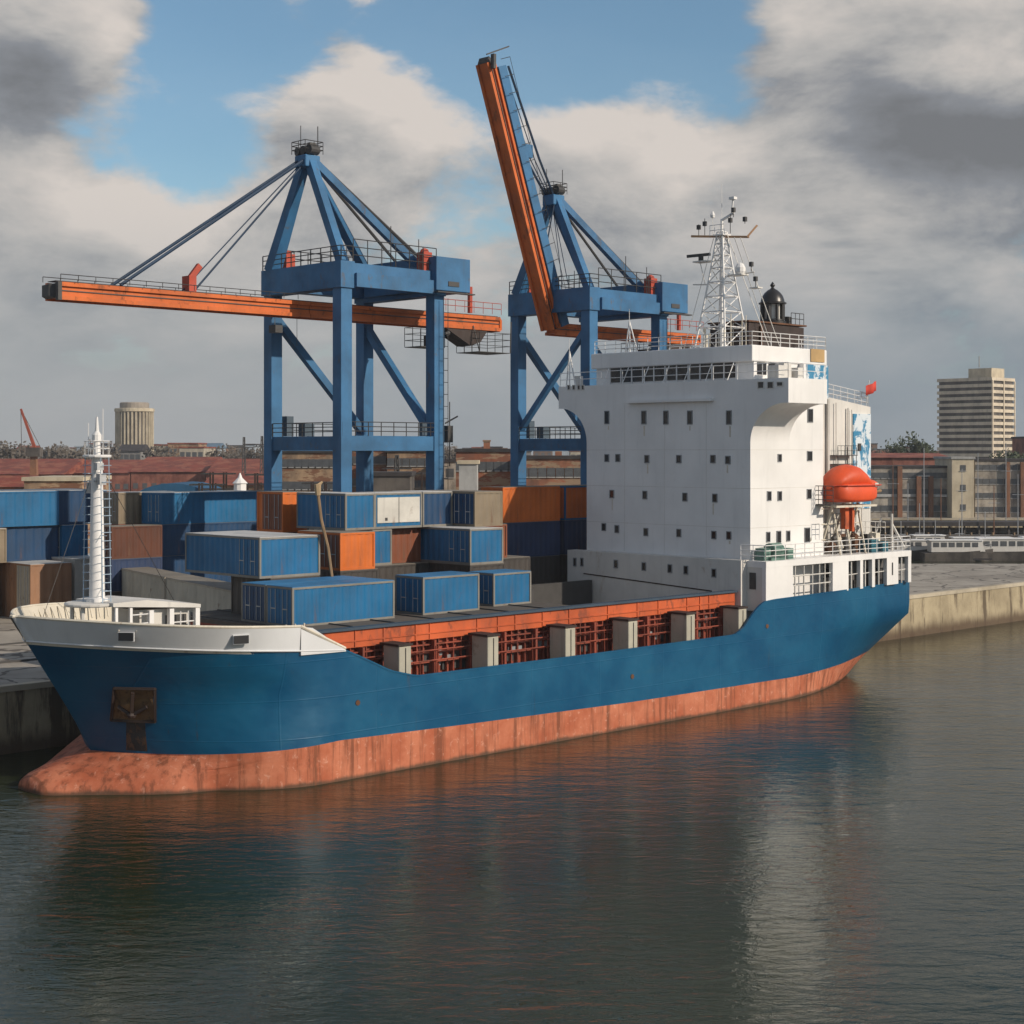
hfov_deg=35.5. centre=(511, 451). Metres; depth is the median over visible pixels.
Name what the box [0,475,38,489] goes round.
building
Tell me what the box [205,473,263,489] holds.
building
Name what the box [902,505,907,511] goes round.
window
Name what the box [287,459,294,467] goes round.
window
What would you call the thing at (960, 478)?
building
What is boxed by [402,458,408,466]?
window
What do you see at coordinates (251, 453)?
tree
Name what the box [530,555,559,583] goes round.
shipping container
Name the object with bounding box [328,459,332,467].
window
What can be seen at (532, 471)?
window
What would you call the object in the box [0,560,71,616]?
shipping container
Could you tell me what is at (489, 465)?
window
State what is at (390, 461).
window
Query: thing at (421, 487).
pipe rack
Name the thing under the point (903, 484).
building
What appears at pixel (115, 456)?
tree
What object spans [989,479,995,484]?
window
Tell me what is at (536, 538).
shipping container
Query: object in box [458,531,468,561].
door
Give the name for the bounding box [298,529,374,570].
shipping container
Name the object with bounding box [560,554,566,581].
shipping container
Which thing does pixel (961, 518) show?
marina mast
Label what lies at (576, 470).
window
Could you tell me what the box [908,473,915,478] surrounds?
window
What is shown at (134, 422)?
round tower
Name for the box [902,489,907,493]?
window
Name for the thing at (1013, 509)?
window
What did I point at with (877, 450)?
tree
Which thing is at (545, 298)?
gantry crane
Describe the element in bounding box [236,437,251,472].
lattice mast
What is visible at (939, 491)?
window
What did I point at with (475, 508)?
shipping container
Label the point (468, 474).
building
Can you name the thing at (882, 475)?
window
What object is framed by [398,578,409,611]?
door
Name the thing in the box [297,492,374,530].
shipping container
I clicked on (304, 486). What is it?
window
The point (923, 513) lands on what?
marina mast
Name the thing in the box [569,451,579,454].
block
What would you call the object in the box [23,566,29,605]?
door
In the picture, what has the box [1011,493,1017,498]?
window
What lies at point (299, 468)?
building
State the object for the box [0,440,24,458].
tree
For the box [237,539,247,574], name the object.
door
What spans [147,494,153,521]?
door
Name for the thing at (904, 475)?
window
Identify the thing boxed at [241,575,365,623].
shipping container
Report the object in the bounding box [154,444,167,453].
block
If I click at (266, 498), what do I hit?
door
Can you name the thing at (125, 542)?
shipping container
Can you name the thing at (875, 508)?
window
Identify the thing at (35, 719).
quay wall
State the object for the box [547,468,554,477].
window
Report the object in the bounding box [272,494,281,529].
door
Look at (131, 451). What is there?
block
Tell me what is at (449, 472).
window
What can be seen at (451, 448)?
block
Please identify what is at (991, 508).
window
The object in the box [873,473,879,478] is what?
window
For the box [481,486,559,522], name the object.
shipping container
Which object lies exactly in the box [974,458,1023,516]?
building
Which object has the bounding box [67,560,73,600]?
door
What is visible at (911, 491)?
window
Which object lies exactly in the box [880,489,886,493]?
window
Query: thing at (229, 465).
building
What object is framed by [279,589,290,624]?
door
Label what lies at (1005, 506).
marina mast
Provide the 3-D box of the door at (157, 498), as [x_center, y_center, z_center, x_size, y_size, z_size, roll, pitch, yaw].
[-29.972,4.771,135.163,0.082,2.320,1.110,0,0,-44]
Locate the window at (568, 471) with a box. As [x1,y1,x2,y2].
[565,468,572,477]
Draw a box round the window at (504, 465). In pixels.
[501,462,508,471]
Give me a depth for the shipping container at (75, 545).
141.03 m
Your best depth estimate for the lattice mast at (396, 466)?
239.92 m
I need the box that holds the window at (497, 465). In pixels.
[493,462,501,471]
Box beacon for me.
[233,473,246,490]
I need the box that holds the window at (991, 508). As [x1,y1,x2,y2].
[989,507,996,512]
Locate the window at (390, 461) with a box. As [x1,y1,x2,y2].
[387,458,393,466]
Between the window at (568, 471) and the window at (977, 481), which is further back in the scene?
the window at (977, 481)
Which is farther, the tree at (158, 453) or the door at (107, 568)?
the tree at (158, 453)
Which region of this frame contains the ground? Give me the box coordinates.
[0,517,1023,684]
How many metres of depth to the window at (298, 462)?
249.93 m
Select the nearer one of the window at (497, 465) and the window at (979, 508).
the window at (497, 465)
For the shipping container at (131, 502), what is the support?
on the shipping container at (121, 524)
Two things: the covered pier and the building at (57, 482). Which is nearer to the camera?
the building at (57, 482)
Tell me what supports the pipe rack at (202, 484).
on the ground
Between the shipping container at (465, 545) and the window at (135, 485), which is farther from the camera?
the window at (135, 485)
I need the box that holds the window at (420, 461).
[417,458,423,466]
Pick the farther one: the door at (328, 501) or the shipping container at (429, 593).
the door at (328, 501)
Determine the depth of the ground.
171.56 m
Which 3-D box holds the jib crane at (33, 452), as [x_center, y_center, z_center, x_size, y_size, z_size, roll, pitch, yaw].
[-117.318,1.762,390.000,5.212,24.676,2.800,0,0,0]
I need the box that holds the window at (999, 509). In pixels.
[997,507,1003,512]
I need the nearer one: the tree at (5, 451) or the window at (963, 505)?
the window at (963, 505)
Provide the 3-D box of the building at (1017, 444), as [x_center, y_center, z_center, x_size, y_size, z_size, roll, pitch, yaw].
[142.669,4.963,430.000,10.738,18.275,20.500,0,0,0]
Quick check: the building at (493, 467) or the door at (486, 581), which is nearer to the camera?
the door at (486, 581)
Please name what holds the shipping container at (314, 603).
on the cargo ship
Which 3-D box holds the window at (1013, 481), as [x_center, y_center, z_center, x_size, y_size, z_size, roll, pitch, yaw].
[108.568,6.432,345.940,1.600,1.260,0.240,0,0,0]
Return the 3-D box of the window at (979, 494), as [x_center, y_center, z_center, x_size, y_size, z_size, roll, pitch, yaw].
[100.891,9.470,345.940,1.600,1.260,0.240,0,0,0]
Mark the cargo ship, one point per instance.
(727, 558)
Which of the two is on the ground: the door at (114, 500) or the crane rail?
the crane rail
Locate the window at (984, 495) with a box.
[982,493,988,498]
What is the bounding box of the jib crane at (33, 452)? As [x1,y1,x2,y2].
[20,409,42,474]
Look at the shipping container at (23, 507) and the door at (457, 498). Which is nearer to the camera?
the door at (457, 498)
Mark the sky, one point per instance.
(874, 149)
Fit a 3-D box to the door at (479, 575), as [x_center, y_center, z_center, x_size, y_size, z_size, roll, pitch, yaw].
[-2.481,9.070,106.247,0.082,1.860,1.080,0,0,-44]
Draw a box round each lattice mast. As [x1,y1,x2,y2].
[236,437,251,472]
[253,436,263,472]
[382,455,411,470]
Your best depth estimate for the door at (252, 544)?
97.54 m
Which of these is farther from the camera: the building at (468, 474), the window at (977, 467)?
the window at (977, 467)
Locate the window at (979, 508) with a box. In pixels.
[975,507,981,512]
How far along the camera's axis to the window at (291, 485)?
249.93 m
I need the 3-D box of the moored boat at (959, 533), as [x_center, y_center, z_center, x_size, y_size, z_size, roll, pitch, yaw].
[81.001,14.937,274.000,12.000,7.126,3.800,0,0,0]
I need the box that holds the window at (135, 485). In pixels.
[133,483,137,488]
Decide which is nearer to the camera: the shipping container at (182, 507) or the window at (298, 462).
the shipping container at (182, 507)
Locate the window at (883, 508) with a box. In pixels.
[880,505,887,511]
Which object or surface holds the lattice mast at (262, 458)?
on the ground
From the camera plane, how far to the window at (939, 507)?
345.90 m
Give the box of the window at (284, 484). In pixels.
[282,482,287,489]
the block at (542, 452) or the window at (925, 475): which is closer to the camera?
the window at (925, 475)
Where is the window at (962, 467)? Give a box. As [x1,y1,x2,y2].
[960,465,965,470]
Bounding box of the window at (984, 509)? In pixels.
[982,507,988,512]
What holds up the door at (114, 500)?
in the shipping container at (131, 502)
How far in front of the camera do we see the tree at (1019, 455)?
409.01 m
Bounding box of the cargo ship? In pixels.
[9,184,910,795]
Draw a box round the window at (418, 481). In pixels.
[417,480,423,486]
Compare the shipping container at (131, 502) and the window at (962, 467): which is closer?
the shipping container at (131, 502)
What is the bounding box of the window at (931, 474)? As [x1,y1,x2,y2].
[930,473,936,478]
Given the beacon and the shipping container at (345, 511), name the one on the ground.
the beacon
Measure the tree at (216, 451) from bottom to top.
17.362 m
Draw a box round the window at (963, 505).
[960,504,966,510]
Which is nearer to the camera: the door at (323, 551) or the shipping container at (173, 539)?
the door at (323, 551)
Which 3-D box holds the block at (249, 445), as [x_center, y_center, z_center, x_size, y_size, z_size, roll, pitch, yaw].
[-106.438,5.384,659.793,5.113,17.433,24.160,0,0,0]
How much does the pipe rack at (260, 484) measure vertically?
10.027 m
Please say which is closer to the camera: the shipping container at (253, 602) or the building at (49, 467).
the shipping container at (253, 602)
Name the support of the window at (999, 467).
in the building at (994, 478)
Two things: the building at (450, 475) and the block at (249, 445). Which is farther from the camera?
the block at (249, 445)
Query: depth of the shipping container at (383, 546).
109.09 m
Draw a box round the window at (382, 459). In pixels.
[379,456,386,464]
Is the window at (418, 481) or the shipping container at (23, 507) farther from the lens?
the window at (418, 481)
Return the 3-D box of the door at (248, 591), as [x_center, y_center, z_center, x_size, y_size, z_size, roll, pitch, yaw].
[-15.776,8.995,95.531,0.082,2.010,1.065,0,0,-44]
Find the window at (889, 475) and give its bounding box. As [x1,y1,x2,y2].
[887,473,894,478]
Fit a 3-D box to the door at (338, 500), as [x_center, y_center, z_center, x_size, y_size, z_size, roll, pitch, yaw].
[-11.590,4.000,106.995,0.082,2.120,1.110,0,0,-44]
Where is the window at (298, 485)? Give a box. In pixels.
[294,482,301,489]
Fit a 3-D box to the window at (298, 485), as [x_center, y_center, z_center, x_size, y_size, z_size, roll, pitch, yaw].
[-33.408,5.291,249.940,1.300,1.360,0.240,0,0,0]
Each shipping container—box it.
[0,489,58,526]
[0,525,57,561]
[0,528,6,562]
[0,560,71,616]
[30,488,106,524]
[50,555,89,600]
[54,524,87,556]
[103,491,176,523]
[104,523,141,524]
[104,524,161,558]
[104,557,161,591]
[105,591,121,595]
[121,567,194,599]
[142,490,256,523]
[142,521,256,555]
[162,555,230,581]
[165,576,230,611]
[185,530,319,578]
[231,575,319,613]
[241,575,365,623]
[257,491,306,531]
[266,578,394,625]
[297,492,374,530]
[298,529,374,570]
[320,568,378,578]
[359,491,421,528]
[360,529,391,564]
[375,562,428,579]
[391,527,420,562]
[395,571,478,614]
[410,490,452,526]
[421,526,502,564]
[421,561,504,571]
[431,490,502,526]
[468,569,530,606]
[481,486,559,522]
[483,524,506,557]
[503,520,559,556]
[503,555,529,570]
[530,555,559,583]
[544,485,586,519]
[559,519,586,554]
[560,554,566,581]
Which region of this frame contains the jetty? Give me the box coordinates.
[880,532,1023,540]
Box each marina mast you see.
[892,493,893,533]
[923,485,924,533]
[961,499,962,532]
[1005,487,1006,527]
[1012,494,1023,533]
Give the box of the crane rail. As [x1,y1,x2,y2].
[0,574,899,663]
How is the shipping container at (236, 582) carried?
on the cargo ship
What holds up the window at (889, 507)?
in the building at (903, 484)
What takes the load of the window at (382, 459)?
in the building at (379, 460)
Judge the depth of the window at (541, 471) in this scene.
235.94 m
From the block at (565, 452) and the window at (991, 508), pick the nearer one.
the window at (991, 508)
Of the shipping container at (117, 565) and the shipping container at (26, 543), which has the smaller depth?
the shipping container at (117, 565)
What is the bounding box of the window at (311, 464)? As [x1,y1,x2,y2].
[308,459,314,467]
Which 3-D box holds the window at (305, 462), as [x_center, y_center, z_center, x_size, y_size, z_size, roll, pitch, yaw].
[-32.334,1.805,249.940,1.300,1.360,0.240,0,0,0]
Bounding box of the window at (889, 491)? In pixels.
[887,489,893,493]
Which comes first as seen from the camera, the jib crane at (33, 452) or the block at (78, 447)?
the jib crane at (33, 452)
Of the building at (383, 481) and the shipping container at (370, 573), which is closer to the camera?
the shipping container at (370, 573)
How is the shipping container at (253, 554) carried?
on the shipping container at (236, 582)
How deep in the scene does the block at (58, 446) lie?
662.43 m
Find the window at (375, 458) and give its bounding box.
[373,456,378,464]
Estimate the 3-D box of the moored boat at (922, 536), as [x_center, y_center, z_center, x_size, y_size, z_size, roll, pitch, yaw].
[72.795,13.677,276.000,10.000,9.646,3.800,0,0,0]
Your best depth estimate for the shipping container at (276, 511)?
112.29 m
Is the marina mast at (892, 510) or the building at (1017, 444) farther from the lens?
the building at (1017, 444)
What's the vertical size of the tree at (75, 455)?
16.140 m
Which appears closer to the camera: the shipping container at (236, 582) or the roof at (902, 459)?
the shipping container at (236, 582)
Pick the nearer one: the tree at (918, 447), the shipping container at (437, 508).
the shipping container at (437, 508)
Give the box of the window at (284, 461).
[282,459,287,467]
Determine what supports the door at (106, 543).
in the shipping container at (125, 542)
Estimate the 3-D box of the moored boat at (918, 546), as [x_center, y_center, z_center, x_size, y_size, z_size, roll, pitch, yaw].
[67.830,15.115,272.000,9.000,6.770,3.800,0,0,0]
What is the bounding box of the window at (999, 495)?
[996,493,1003,498]
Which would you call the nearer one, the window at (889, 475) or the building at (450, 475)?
the building at (450, 475)
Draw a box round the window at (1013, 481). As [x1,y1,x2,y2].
[1011,479,1017,484]
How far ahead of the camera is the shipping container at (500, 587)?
105.89 m
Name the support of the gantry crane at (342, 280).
on the crane rail
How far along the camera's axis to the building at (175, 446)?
640.00 m
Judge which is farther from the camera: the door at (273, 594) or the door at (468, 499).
the door at (468, 499)
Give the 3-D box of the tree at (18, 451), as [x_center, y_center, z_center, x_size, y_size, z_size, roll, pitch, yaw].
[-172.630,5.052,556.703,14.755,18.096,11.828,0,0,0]
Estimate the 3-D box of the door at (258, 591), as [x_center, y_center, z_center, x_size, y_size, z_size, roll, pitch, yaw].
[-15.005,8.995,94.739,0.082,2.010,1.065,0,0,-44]
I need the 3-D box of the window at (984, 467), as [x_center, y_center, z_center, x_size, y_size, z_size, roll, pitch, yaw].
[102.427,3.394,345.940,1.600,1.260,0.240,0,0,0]
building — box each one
[0,459,88,475]
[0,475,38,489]
[21,475,111,552]
[72,460,142,491]
[129,457,222,490]
[167,443,206,456]
[205,459,261,479]
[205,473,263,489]
[207,443,226,455]
[282,451,332,529]
[352,451,386,491]
[373,471,416,491]
[385,451,425,489]
[444,459,455,489]
[454,440,509,489]
[457,460,479,489]
[526,451,579,485]
[870,465,946,516]
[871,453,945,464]
[933,456,975,517]
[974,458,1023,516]
[1011,436,1023,457]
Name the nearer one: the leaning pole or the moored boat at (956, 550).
the leaning pole
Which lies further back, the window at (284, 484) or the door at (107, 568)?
the window at (284, 484)
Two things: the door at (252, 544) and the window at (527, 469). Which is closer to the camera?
the door at (252, 544)
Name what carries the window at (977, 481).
in the building at (994, 478)
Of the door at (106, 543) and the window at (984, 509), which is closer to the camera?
the door at (106, 543)
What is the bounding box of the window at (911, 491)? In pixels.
[909,489,915,493]
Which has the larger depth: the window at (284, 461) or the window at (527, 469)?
the window at (284, 461)
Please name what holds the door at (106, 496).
in the shipping container at (131, 502)
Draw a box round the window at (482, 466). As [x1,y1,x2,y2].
[479,462,486,471]
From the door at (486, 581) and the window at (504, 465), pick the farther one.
the window at (504, 465)
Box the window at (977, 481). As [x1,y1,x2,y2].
[975,479,981,484]
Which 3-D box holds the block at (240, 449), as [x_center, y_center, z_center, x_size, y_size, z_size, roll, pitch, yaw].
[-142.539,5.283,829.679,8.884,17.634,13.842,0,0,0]
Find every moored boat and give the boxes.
[894,534,927,559]
[909,503,945,543]
[919,520,993,560]
[949,518,1013,538]
[975,512,1023,560]
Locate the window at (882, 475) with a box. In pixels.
[880,473,886,478]
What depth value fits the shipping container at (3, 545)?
135.91 m
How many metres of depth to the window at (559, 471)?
235.94 m
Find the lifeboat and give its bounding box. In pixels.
[823,464,881,501]
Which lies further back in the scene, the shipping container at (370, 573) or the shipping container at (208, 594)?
the shipping container at (208, 594)
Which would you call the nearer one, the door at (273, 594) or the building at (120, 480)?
the door at (273, 594)
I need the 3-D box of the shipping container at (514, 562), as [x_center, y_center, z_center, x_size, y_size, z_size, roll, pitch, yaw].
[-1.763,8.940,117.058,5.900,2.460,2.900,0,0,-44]
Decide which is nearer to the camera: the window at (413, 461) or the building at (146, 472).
the window at (413, 461)
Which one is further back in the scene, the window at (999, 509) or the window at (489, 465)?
the window at (999, 509)
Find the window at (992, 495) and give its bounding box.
[989,493,995,498]
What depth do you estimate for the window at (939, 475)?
345.90 m
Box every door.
[17,565,22,606]
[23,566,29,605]
[58,527,60,555]
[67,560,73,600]
[104,494,110,520]
[104,528,110,556]
[104,561,109,588]
[111,494,117,521]
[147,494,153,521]
[154,495,160,521]
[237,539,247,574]
[243,585,253,619]
[248,540,257,575]
[254,586,263,620]
[262,494,271,528]
[268,588,278,622]
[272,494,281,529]
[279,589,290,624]
[318,534,327,566]
[323,495,333,526]
[328,535,338,567]
[334,496,343,527]
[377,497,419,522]
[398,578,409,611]
[410,579,421,612]
[446,530,457,561]
[453,493,462,523]
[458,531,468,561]
[463,494,473,523]
[479,575,480,602]
[481,575,491,603]
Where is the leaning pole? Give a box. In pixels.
[314,481,332,576]
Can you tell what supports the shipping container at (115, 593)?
on the ground
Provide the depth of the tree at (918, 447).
429.35 m
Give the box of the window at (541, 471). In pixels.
[537,468,546,477]
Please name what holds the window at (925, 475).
in the building at (903, 484)
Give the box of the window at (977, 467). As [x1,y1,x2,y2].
[975,465,981,470]
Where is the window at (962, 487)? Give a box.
[960,485,966,490]
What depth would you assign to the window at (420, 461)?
254.93 m
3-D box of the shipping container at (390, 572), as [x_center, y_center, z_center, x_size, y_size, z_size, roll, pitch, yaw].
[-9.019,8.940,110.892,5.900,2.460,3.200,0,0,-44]
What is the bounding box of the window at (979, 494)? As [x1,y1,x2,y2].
[975,493,981,498]
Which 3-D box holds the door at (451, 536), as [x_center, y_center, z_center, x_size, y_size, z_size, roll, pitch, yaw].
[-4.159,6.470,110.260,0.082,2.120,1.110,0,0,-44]
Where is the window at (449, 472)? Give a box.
[446,469,453,476]
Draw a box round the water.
[0,538,1023,1023]
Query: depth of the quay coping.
162.75 m
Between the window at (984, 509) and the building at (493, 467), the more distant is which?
the window at (984, 509)
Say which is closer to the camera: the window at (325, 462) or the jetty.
the window at (325, 462)
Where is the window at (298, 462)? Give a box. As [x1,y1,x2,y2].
[294,459,301,467]
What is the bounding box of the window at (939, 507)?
[937,505,943,511]
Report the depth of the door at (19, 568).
135.26 m
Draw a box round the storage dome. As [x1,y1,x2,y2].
[141,481,222,490]
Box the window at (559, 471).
[555,468,564,477]
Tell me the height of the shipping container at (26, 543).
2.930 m
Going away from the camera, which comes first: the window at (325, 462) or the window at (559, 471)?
the window at (559, 471)
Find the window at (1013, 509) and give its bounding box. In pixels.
[1011,507,1016,512]
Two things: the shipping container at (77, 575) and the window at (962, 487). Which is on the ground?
the shipping container at (77, 575)
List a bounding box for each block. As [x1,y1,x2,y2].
[53,445,70,454]
[74,446,106,458]
[117,444,149,459]
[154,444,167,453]
[178,447,215,456]
[226,445,242,454]
[243,444,261,457]
[444,446,457,455]
[482,446,502,448]
[533,451,552,454]
[553,451,568,454]
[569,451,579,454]
[871,443,877,450]
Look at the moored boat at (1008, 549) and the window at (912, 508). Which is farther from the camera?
the window at (912, 508)
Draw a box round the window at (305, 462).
[301,459,308,467]
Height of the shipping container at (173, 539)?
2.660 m
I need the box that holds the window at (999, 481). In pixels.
[996,479,1003,484]
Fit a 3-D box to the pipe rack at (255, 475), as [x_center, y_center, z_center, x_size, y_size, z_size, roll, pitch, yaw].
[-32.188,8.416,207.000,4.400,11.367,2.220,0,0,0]
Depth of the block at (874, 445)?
811.60 m
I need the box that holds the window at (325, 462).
[322,459,328,467]
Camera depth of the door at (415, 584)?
99.81 m
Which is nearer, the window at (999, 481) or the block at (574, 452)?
the window at (999, 481)
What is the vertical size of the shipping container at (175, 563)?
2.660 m
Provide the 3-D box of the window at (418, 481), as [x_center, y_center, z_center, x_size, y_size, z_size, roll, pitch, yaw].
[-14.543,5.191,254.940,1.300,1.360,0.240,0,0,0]
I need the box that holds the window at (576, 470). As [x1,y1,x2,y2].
[573,468,579,477]
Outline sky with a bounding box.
[0,0,1023,454]
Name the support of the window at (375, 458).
in the building at (379, 460)
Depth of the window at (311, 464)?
249.93 m
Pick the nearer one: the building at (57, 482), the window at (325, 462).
the building at (57, 482)
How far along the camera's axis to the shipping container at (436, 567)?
110.41 m
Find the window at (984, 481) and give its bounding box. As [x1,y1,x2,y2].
[982,479,988,484]
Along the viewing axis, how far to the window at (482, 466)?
239.95 m
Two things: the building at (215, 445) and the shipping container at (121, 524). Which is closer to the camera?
the shipping container at (121, 524)
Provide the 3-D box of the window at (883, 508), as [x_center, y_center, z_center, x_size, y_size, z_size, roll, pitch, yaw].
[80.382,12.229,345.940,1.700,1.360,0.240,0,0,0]
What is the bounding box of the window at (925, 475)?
[923,473,929,478]
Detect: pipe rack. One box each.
[189,483,225,490]
[200,472,235,490]
[245,473,263,490]
[246,482,263,489]
[302,482,332,529]
[414,472,425,489]
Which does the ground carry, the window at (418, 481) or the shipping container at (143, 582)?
the shipping container at (143, 582)
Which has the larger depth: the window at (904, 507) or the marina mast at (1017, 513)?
the window at (904, 507)
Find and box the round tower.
[114,402,154,459]
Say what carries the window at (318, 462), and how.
in the building at (299, 468)
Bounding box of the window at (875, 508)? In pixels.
[873,505,879,511]
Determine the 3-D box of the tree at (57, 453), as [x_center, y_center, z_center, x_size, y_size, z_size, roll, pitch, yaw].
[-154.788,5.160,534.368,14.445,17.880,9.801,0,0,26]
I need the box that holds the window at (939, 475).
[937,473,944,478]
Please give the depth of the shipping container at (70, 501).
141.43 m
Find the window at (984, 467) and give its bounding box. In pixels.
[982,465,988,470]
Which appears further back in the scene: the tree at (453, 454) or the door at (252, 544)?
the tree at (453, 454)
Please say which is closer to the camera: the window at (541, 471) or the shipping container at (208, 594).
the shipping container at (208, 594)
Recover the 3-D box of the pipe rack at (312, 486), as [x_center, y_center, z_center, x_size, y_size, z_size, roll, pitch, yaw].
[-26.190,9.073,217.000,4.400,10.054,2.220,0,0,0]
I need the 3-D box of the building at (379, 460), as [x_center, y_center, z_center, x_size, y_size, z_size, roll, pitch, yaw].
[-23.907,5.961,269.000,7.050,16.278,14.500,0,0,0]
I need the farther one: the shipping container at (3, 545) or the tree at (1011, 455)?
the tree at (1011, 455)
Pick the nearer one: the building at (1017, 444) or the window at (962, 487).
the window at (962, 487)
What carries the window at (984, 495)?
in the building at (994, 478)
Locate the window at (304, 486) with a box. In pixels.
[302,482,307,489]
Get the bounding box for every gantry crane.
[42,126,511,491]
[475,46,703,485]
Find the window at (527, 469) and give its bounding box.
[526,468,528,477]
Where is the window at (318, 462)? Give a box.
[315,459,322,467]
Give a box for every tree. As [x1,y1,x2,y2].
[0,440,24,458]
[0,441,30,458]
[25,441,71,458]
[60,446,87,458]
[68,446,107,459]
[81,439,123,459]
[142,444,180,457]
[205,444,238,458]
[215,444,247,458]
[233,445,261,458]
[444,444,464,458]
[871,446,888,452]
[880,438,908,452]
[896,431,937,452]
[989,448,1018,457]
[1014,451,1023,457]
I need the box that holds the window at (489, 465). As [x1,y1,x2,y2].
[485,462,493,471]
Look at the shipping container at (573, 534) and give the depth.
132.33 m
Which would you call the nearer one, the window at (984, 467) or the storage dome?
the storage dome
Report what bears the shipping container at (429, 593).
on the cargo ship
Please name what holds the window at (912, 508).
in the building at (903, 484)
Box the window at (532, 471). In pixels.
[529,468,536,477]
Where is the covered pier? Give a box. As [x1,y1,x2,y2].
[871,521,1023,538]
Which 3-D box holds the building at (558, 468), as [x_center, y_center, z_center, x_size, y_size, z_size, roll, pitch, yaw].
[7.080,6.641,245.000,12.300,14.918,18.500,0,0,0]
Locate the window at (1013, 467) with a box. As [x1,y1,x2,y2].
[1011,465,1017,470]
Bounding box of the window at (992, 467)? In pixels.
[989,465,995,470]
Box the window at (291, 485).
[287,482,294,489]
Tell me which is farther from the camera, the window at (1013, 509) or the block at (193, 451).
the block at (193, 451)
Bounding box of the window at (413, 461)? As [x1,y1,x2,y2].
[409,458,416,466]
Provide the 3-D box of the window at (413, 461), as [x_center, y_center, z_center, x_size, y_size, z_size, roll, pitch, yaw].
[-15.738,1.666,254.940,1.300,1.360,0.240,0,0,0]
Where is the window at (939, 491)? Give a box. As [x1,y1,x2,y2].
[937,489,943,493]
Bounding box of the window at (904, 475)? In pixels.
[902,473,907,478]
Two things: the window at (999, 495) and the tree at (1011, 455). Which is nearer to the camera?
the window at (999, 495)
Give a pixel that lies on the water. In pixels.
(848, 848)
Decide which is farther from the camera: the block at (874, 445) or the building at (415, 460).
the block at (874, 445)
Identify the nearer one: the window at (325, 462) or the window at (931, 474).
the window at (325, 462)
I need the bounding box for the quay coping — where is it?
[0,518,1023,692]
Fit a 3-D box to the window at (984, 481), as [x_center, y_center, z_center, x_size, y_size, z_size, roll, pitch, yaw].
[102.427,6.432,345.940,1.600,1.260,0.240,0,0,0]
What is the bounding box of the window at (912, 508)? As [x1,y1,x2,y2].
[908,505,915,511]
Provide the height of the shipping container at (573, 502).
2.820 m
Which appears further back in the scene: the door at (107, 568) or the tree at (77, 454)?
the tree at (77, 454)
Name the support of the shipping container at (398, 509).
on the shipping container at (406, 544)
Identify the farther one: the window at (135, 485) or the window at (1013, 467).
the window at (135, 485)
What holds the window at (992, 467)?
in the building at (994, 478)
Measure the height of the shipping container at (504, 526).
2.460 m
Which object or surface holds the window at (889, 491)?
in the building at (903, 484)
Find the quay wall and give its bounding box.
[0,520,1023,754]
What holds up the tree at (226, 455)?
on the ground
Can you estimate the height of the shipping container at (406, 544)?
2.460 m
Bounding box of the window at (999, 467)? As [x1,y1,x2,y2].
[996,465,1003,470]
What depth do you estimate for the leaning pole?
99.89 m
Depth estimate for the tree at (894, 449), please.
439.85 m
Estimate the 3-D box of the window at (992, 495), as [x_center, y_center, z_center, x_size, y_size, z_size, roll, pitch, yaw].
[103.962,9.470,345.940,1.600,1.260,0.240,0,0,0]
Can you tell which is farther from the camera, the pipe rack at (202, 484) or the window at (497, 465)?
the window at (497, 465)
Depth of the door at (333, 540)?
104.11 m
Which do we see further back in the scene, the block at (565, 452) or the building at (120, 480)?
the block at (565, 452)
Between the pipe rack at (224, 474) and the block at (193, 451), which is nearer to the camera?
the pipe rack at (224, 474)
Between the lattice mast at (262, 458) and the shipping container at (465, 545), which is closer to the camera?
the shipping container at (465, 545)
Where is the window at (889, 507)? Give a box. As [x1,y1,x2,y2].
[887,505,894,511]
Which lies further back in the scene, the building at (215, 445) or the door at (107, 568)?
the building at (215, 445)
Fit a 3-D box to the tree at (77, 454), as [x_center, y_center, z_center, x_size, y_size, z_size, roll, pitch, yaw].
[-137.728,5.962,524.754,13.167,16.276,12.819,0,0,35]
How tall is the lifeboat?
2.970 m
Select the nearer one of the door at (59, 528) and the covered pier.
the door at (59, 528)

